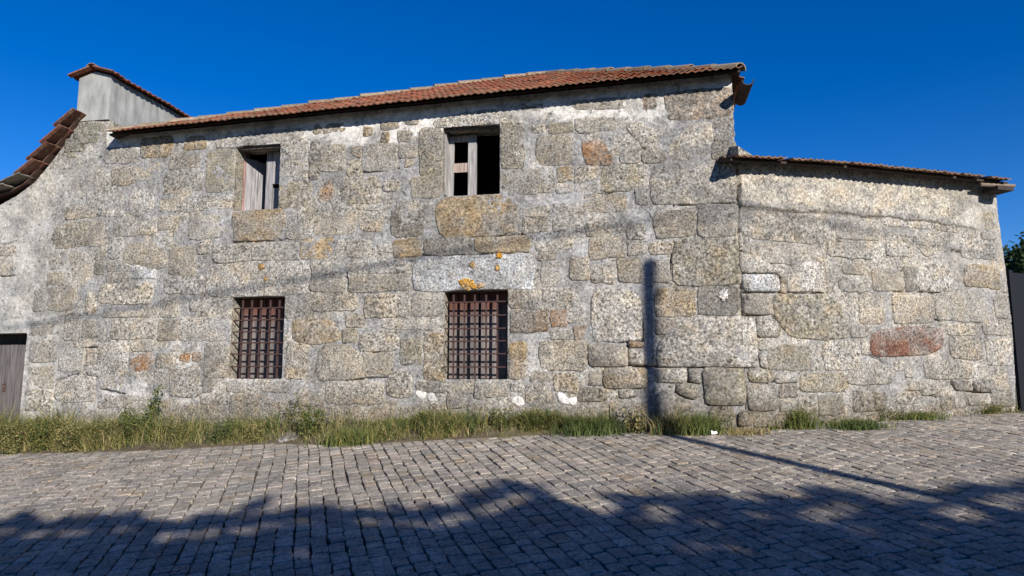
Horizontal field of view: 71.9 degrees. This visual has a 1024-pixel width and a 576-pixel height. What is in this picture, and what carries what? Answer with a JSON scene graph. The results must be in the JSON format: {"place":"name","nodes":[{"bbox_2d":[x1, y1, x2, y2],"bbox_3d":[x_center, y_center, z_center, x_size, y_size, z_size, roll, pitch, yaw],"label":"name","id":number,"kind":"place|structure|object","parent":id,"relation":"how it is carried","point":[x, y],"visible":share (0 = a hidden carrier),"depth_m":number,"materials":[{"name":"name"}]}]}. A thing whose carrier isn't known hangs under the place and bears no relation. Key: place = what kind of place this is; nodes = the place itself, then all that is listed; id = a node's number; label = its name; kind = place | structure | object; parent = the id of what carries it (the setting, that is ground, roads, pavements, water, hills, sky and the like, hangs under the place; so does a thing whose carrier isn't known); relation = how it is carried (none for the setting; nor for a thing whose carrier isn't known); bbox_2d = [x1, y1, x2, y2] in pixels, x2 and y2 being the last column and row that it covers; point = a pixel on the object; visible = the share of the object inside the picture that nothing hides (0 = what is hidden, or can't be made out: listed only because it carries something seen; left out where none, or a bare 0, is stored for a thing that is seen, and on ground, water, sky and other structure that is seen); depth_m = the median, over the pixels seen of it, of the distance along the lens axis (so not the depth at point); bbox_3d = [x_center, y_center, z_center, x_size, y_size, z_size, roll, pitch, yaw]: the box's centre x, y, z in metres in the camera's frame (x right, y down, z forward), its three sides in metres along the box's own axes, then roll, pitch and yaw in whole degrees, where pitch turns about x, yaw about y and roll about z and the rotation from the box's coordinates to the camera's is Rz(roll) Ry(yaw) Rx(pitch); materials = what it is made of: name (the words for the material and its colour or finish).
{"place":"outdoors","nodes":[
{"label":"outdoors","id":0,"kind":"place"},
{"bbox_2d":[0,413,1023,575],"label":"road","id":1,"kind":"structure","parent":0,"point":[780,505],"depth_m":5.68,"materials":[{"name":"stone"}]},
{"bbox_2d":[305,424,397,447],"bbox_3d":[-1.919,1.782,8.518,1.098,0.301,0.493,0,-7,0],"label":"grass tuft","id":2,"kind":"object","parent":1,"relation":"on","point":[350,437],"visible":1,"depth_m":8.48,"materials":[{"name":"green plant"}]},
{"bbox_2d":[2,418,1021,572],"bbox_3d":[-1.002,2.004,6.300,16.004,1.456,6.614,0,-7,0],"label":"joint moss","id":3,"kind":"object","parent":1,"relation":"on","point":[532,481],"visible":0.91,"depth_m":6.48,"materials":[{"name":"green plant"}]},
{"bbox_2d":[530,412,642,437],"bbox_3d":[0.876,1.652,8.510,1.492,0.303,0.571,0,-7,0],"label":"grass tuft","id":4,"kind":"object","parent":1,"relation":"on","point":[596,429],"visible":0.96,"depth_m":8.45,"materials":[{"name":"green plant"}]},
{"bbox_2d":[640,410,696,436],"bbox_3d":[1.870,1.590,8.358,0.794,0.340,0.518,0,-7,0],"label":"grass tuft","id":5,"kind":"object","parent":1,"relation":"on","point":[659,424],"visible":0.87,"depth_m":8.32,"materials":[{"name":"green plant"}]},
{"bbox_2d":[659,408,732,436],"bbox_3d":[2.205,1.576,8.304,0.990,0.345,0.633,0,-7,0],"label":"grass tuft","id":6,"kind":"object","parent":1,"relation":"on","point":[704,426],"visible":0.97,"depth_m":8.26,"materials":[{"name":"green plant"}]},
{"bbox_2d":[721,426,781,436],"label":"grass tuft","id":7,"kind":"object","parent":1,"relation":"on","point":[747,432],"visible":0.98,"depth_m":8.21,"materials":[{"name":"green plant"}]},
{"bbox_2d":[781,404,826,429],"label":"grass tuft","id":8,"kind":"object","parent":1,"relation":"on","point":[800,420],"visible":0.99,"depth_m":8.46,"materials":[{"name":"green plant"}]},
{"bbox_2d":[811,416,903,431],"bbox_3d":[4.129,1.618,8.450,1.118,0.190,0.468,0,-7,0],"label":"grass tuft","id":9,"kind":"object","parent":1,"relation":"on","point":[853,425],"visible":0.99,"depth_m":8.40,"materials":[{"name":"green plant"}]},
{"bbox_2d":[894,409,952,420],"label":"grass tuft","id":10,"kind":"object","parent":1,"relation":"on","point":[921,416],"visible":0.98,"depth_m":9.00,"materials":[{"name":"green plant"}]},
{"bbox_2d":[0,392,1023,453],"bbox_3d":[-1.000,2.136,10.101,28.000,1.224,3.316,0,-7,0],"label":"verge","id":11,"kind":"structure","parent":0,"point":[152,446],"depth_m":8.90,"materials":[{"name":"green plant"}]},
{"bbox_2d":[0,420,28,454],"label":"weed","id":12,"kind":"object","parent":11,"relation":"on","point":[10,446],"visible":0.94,"depth_m":9.43,"materials":[{"name":"green plant"}]},
{"bbox_2d":[24,413,62,453],"bbox_3d":[-6.271,1.956,9.443,0.493,0.552,0.329,3,-8,-20],"label":"weed","id":13,"kind":"object","parent":11,"relation":"on","point":[37,437],"visible":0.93,"depth_m":9.42,"materials":[{"name":"green plant"}]},
{"bbox_2d":[52,422,86,453],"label":"weed","id":14,"kind":"object","parent":11,"relation":"on","point":[68,448],"visible":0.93,"depth_m":9.21,"materials":[{"name":"green plant"}]},
{"bbox_2d":[89,418,123,447],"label":"weed","id":15,"kind":"object","parent":11,"relation":"on","point":[104,425],"visible":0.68,"depth_m":9.28,"materials":[{"name":"green plant"}]},
{"bbox_2d":[117,407,147,443],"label":"weed","id":16,"kind":"object","parent":11,"relation":"on","point":[125,417],"visible":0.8,"depth_m":9.30,"materials":[{"name":"green plant"}]},
{"bbox_2d":[134,384,164,437],"bbox_3d":[-4.893,1.676,9.534,0.407,0.753,0.299,3,-8,-21],"label":"weed","id":17,"kind":"object","parent":11,"relation":"on","point":[151,407],"visible":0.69,"depth_m":9.53,"materials":[{"name":"green plant"}]},
{"bbox_2d":[159,413,188,442],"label":"weed","id":18,"kind":"object","parent":11,"relation":"on","point":[172,429],"visible":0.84,"depth_m":9.13,"materials":[{"name":"green plant"}]},
{"bbox_2d":[206,416,236,444],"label":"weed","id":19,"kind":"object","parent":11,"relation":"on","point":[217,431],"visible":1,"depth_m":9.00,"materials":[{"name":"green plant"}]},
{"bbox_2d":[243,421,264,443],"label":"weed","id":20,"kind":"object","parent":11,"relation":"on","point":[253,429],"visible":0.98,"depth_m":8.92,"materials":[{"name":"green plant"}]},
{"bbox_2d":[277,431,298,441],"bbox_3d":[-2.789,1.937,9.063,0.284,0.227,0.437,-1,-8,11],"label":"half buried stone","id":21,"kind":"object","parent":11,"relation":"on","point":[283,438],"visible":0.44,"depth_m":8.91,"materials":[{"name":"stone"}]},
{"bbox_2d":[282,391,303,430],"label":"weed","id":22,"kind":"object","parent":11,"relation":"on","point":[295,414],"visible":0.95,"depth_m":9.18,"materials":[{"name":"green plant"}]},
{"bbox_2d":[294,404,326,437],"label":"weed","id":23,"kind":"object","parent":11,"relation":"on","point":[307,421],"visible":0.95,"depth_m":8.91,"materials":[{"name":"green plant"}]},
{"bbox_2d":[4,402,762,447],"bbox_3d":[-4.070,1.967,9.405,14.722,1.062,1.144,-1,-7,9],"label":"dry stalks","id":24,"kind":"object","parent":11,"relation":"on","point":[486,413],"visible":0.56,"depth_m":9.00,"materials":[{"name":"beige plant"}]},
{"bbox_2d":[413,410,431,427],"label":"weed","id":25,"kind":"object","parent":11,"relation":"on","point":[420,414],"visible":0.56,"depth_m":8.81,"materials":[{"name":"green plant"}]},
{"bbox_2d":[489,407,512,428],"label":"weed","id":26,"kind":"object","parent":11,"relation":"on","point":[495,417],"visible":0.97,"depth_m":8.71,"materials":[{"name":"green plant"}]},
{"bbox_2d":[620,406,645,433],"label":"weed","id":27,"kind":"object","parent":11,"relation":"on","point":[638,425],"visible":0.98,"depth_m":8.46,"materials":[{"name":"green plant"}]},
{"bbox_2d":[1006,270,1023,410],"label":"metal gate","id":28,"kind":"structure","parent":11,"relation":"on","point":[1015,283],"depth_m":9.86,"materials":[{"name":"metal"}]},
{"bbox_2d":[0,0,1023,260],"label":"sky","id":29,"kind":"structure","parent":0,"point":[927,84],"materials":[{"name":"blue"}]},
{"bbox_2d":[1015,382,1017,406],"bbox_3d":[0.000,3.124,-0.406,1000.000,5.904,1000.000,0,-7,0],"label":"ground","id":30,"kind":"structure","parent":0,"point":[1016,395],"depth_m":13.03,"materials":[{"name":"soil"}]},
{"bbox_2d":[0,107,113,429],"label":"plastered house","id":31,"kind":"structure","parent":30,"relation":"on","point":[54,188],"depth_m":10.35,"materials":[{"name":"paint"}]},
{"bbox_2d":[0,345,25,421],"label":"door","id":32,"kind":"structure","parent":31,"relation":"in","point":[12,357],"depth_m":10.37,"materials":[{"name":"grey wood"}]},
{"bbox_2d":[67,62,757,430],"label":"stone house","id":33,"kind":"structure","parent":30,"relation":"on","point":[567,240],"depth_m":9.36,"materials":[{"name":"stone"}]},
{"bbox_2d":[242,153,247,209],"bbox_3d":[-3.872,-1.511,10.241,0.010,0.911,0.060,-1,-8,10],"label":"window frame","id":34,"kind":"structure","parent":33,"relation":"in","point":[246,155],"depth_m":10.22,"materials":[{"name":"grey wood"}]},
{"bbox_2d":[239,145,280,150],"bbox_3d":[-3.564,-1.993,10.069,0.661,0.031,0.070,-1,-8,10],"label":"window frame","id":35,"kind":"structure","parent":33,"relation":"in","point":[275,146],"depth_m":10.05,"materials":[{"name":"brown wood"}]},
{"bbox_2d":[444,132,448,195],"bbox_3d":[-0.888,-1.677,9.644,0.014,0.873,0.170,-1,-8,10],"label":"window frame","id":36,"kind":"structure","parent":33,"relation":"in","point":[446,135],"depth_m":9.61,"materials":[{"name":"grey wood"}]},
{"bbox_2d":[444,126,499,131],"bbox_3d":[-0.528,-1.687,9.483,0.777,0.945,0.060,-1,-8,10],"label":"window frame","id":37,"kind":"structure","parent":33,"relation":"in","point":[492,127],"depth_m":9.53,"materials":[{"name":"brown wood"}]},
{"bbox_2d":[716,146,1015,430],"bbox_3d":[4.351,0.193,10.485,4.543,4.420,3.424,2,-8,-17],"label":"stone annex","id":38,"kind":"object","parent":30,"relation":"on","point":[868,288],"visible":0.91,"depth_m":9.12,"materials":[{"name":"stone"}]},
{"bbox_2d":[1002,231,1023,273],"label":"tree","id":39,"kind":"object","parent":30,"relation":"on","point":[1015,256],"visible":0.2,"depth_m":29.95,"materials":[{"name":"green plant"}]}
]}

